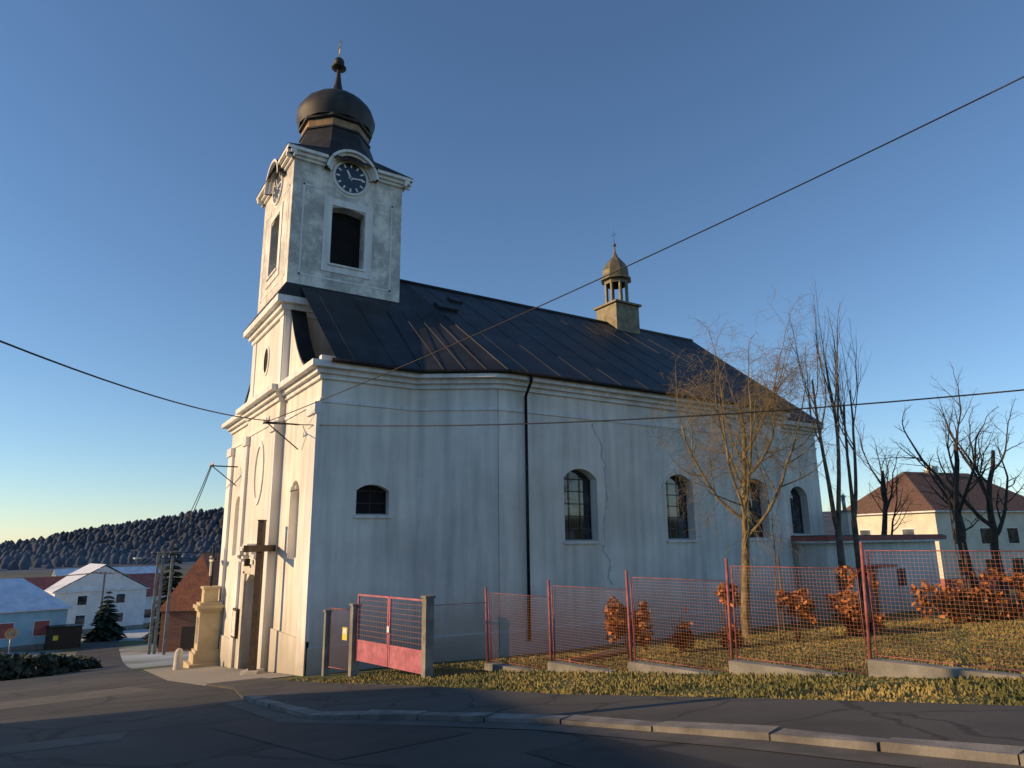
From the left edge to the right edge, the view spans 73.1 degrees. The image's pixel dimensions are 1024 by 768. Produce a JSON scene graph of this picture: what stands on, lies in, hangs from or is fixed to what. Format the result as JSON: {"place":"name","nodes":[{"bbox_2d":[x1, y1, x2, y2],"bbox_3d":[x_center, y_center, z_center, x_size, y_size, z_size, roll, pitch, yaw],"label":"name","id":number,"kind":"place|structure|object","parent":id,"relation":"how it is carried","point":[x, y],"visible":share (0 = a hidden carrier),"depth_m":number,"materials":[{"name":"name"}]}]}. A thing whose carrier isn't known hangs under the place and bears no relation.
{"place":"outdoors","nodes":[
{"label":"outdoors","id":0,"kind":"place"},
{"bbox_2d":[0,631,1023,767],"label":"road","id":1,"kind":"structure","parent":0,"point":[114,711],"depth_m":8.87,"materials":[{"name":"grey asphalt"}]},
{"bbox_2d":[242,694,1023,765],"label":"kerb","id":2,"kind":"structure","parent":1,"relation":"on","point":[1001,754],"depth_m":7.25,"materials":[{"name":"concrete"}]},
{"bbox_2d":[0,511,1023,705],"bbox_3d":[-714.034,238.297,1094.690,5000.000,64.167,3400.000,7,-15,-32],"label":"ground","id":3,"kind":"structure","parent":0,"point":[133,647],"depth_m":17.95,"materials":[{"name":"green plant"}]},
{"bbox_2d":[5,628,17,653],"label":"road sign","id":4,"kind":"object","parent":3,"relation":"on","point":[11,633],"visible":0.94,"depth_m":62.04,"materials":[{"name":"metal"}]},
{"bbox_2d":[0,578,72,652],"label":"pale blue house","id":5,"kind":"structure","parent":3,"relation":"on","point":[29,612],"depth_m":78.23,"materials":[{"name":"paint"}]},
{"bbox_2d":[0,650,102,680],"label":"juniper bushes","id":6,"kind":"object","parent":3,"relation":"on","point":[23,665],"visible":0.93,"depth_m":40.13,"materials":[{"name":"green plant"}]},
{"bbox_2d":[44,623,83,649],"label":"dark shed","id":7,"kind":"structure","parent":3,"relation":"on","point":[65,636],"depth_m":77.87,"materials":[{"name":"brown wood"}]},
{"bbox_2d":[25,573,166,626],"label":"house","id":8,"kind":"structure","parent":3,"relation":"on","point":[147,579],"depth_m":109.15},
{"bbox_2d":[44,563,149,633],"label":"house","id":9,"kind":"structure","parent":3,"relation":"on","point":[82,596],"depth_m":102.56,"materials":[{"name":"white paint"}]},
{"bbox_2d":[52,566,159,575],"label":"house roof","id":10,"kind":"structure","parent":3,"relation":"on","point":[61,572],"depth_m":141.77,"materials":[{"name":"metal"}]},
{"bbox_2d":[0,507,223,569],"bbox_3d":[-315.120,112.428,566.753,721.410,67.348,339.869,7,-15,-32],"label":"ridge forest","id":11,"kind":"object","parent":3,"relation":"on","point":[20,554],"visible":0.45,"depth_m":530.35,"materials":[{"name":"green plant"}]},
{"bbox_2d":[23,551,220,654],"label":"utility poles","id":12,"kind":"object","parent":3,"relation":"on","point":[158,601],"visible":0.67,"depth_m":64.50,"materials":[{"name":"concrete"}]},
{"bbox_2d":[81,542,183,647],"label":"conifers","id":13,"kind":"object","parent":3,"relation":"on","point":[107,626],"visible":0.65,"depth_m":86.78,"materials":[{"name":"green plant"}]},
{"bbox_2d":[173,648,182,669],"bbox_3d":[-14.059,11.738,29.105,0.380,1.180,0.380,7,-15,-32],"label":"stone bollard","id":14,"kind":"object","parent":3,"relation":"on","point":[178,661],"visible":0.78,"depth_m":29.02,"materials":[{"name":"white stone"}]},
{"bbox_2d":[158,553,220,652],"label":"brick barn","id":15,"kind":"structure","parent":3,"relation":"on","point":[186,594],"depth_m":66.53,"materials":[{"name":"red brick"}]},
{"bbox_2d":[183,545,224,667],"bbox_3d":[-13.560,10.082,30.923,1.500,5.600,1.500,7,-15,-32],"label":"stone pedestal","id":16,"kind":"object","parent":3,"relation":"on","point":[204,651],"visible":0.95,"depth_m":30.41,"materials":[{"name":"stone"}]},
{"bbox_2d":[240,520,275,674],"bbox_3d":[-8.568,7.257,23.221,0.560,5.290,2.100,-2,-13,5],"label":"wooden cross","id":17,"kind":"object","parent":3,"relation":"on","point":[260,548],"visible":0.84,"depth_m":23.12,"materials":[{"name":"brown wood"}]},
{"bbox_2d":[210,39,824,675],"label":"church","id":18,"kind":"structure","parent":3,"relation":"on","point":[496,501],"depth_m":25.67,"materials":[{"name":"paint"}]},
{"bbox_2d":[569,647,627,662],"bbox_3d":[2.385,7.249,18.497,0.160,0.231,2.850,-11,-16,37],"label":"concrete curb","id":19,"kind":"object","parent":3,"relation":"on","point":[598,655],"visible":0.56,"depth_m":18.30,"materials":[{"name":"grey concrete"}]},
{"bbox_2d":[287,603,1023,705],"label":"grass tufts","id":20,"kind":"object","parent":3,"relation":"on","point":[632,680],"visible":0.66,"depth_m":13.37,"materials":[{"name":"green plant"}]},
{"bbox_2d":[321,542,1023,679],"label":"fence","id":21,"kind":"object","parent":3,"relation":"on","point":[388,654],"visible":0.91,"depth_m":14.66,"materials":[{"name":"metal"}]},
{"bbox_2d":[642,289,872,635],"bbox_3d":[7.466,2.407,22.810,7.188,11.643,6.906,7,-15,-32],"label":"tree","id":22,"kind":"object","parent":3,"relation":"on","point":[744,496],"visible":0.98,"depth_m":22.36,"materials":[{"name":"brown plant"}]},
{"bbox_2d":[760,463,785,639],"bbox_3d":[7.575,4.668,19.673,0.700,5.300,0.387,-5,-13,18],"label":"sapling","id":23,"kind":"object","parent":3,"relation":"on","point":[775,563],"visible":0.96,"depth_m":19.73,"materials":[{"name":"brown plant"}]},
{"bbox_2d":[603,559,1023,657],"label":"shrubs","id":24,"kind":"object","parent":3,"relation":"on","point":[612,610],"visible":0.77,"depth_m":18.39,"materials":[{"name":"orange plant"}]},
{"bbox_2d":[785,278,847,592],"bbox_3d":[13.280,2.297,29.047,2.808,14.867,1.764,-1,-13,1],"label":"tall tree","id":25,"kind":"object","parent":3,"relation":"on","point":[836,517],"visible":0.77,"depth_m":29.25,"materials":[{"name":"brown plant"}]},
{"bbox_2d":[811,319,871,612],"bbox_3d":[15.149,3.358,30.615,2.578,13.622,2.732,-7,-14,26],"label":"tall tree","id":26,"kind":"object","parent":3,"relation":"on","point":[855,533],"visible":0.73,"depth_m":30.63,"materials":[{"name":"brown plant"}]},
{"bbox_2d":[791,494,946,620],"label":"outbuilding","id":27,"kind":"structure","parent":3,"relation":"on","point":[820,551],"depth_m":32.11,"materials":[{"name":"paint"}]},
{"bbox_2d":[777,543,969,638],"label":"tree stakes","id":28,"kind":"object","parent":3,"relation":"on","point":[781,585],"visible":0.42,"depth_m":19.83,"materials":[{"name":"brown wood"}]},
{"bbox_2d":[844,408,919,534],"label":"old tree","id":29,"kind":"object","parent":3,"relation":"on","point":[884,488],"visible":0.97,"depth_m":46.11,"materials":[{"name":"brown plant"}]},
{"bbox_2d":[846,466,1023,593],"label":"house","id":30,"kind":"structure","parent":3,"relation":"on","point":[928,517],"depth_m":63.67,"materials":[{"name":"white paint"}]},
{"bbox_2d":[871,362,1009,599],"bbox_3d":[25.455,5.224,39.074,6.424,13.894,7.188,7,-15,-32],"label":"old tree","id":31,"kind":"object","parent":3,"relation":"on","point":[961,529],"visible":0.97,"depth_m":38.54,"materials":[{"name":"brown plant"}]},
{"bbox_2d":[937,449,966,596],"bbox_3d":[14.713,4.934,22.880,0.632,5.559,0.438,7,-15,-32],"label":"sapling","id":32,"kind":"object","parent":3,"relation":"on","point":[953,520],"visible":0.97,"depth_m":23.08,"materials":[{"name":"brown plant"}]},
{"bbox_2d":[926,394,1023,596],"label":"old tree","id":33,"kind":"object","parent":3,"relation":"on","point":[995,531],"visible":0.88,"depth_m":44.75,"materials":[{"name":"brown plant"}]},
{"bbox_2d":[0,0,1023,543],"label":"sky","id":34,"kind":"structure","parent":0,"point":[140,140],"materials":[{"name":"blue"}]},
{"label":"roadside poles","id":35,"kind":"object","parent":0,"visible":0},
{"bbox_2d":[0,76,1023,552],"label":"overhead cables","id":36,"kind":"object","parent":35,"relation":"attached to","point":[548,302],"visible":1,"depth_m":15.55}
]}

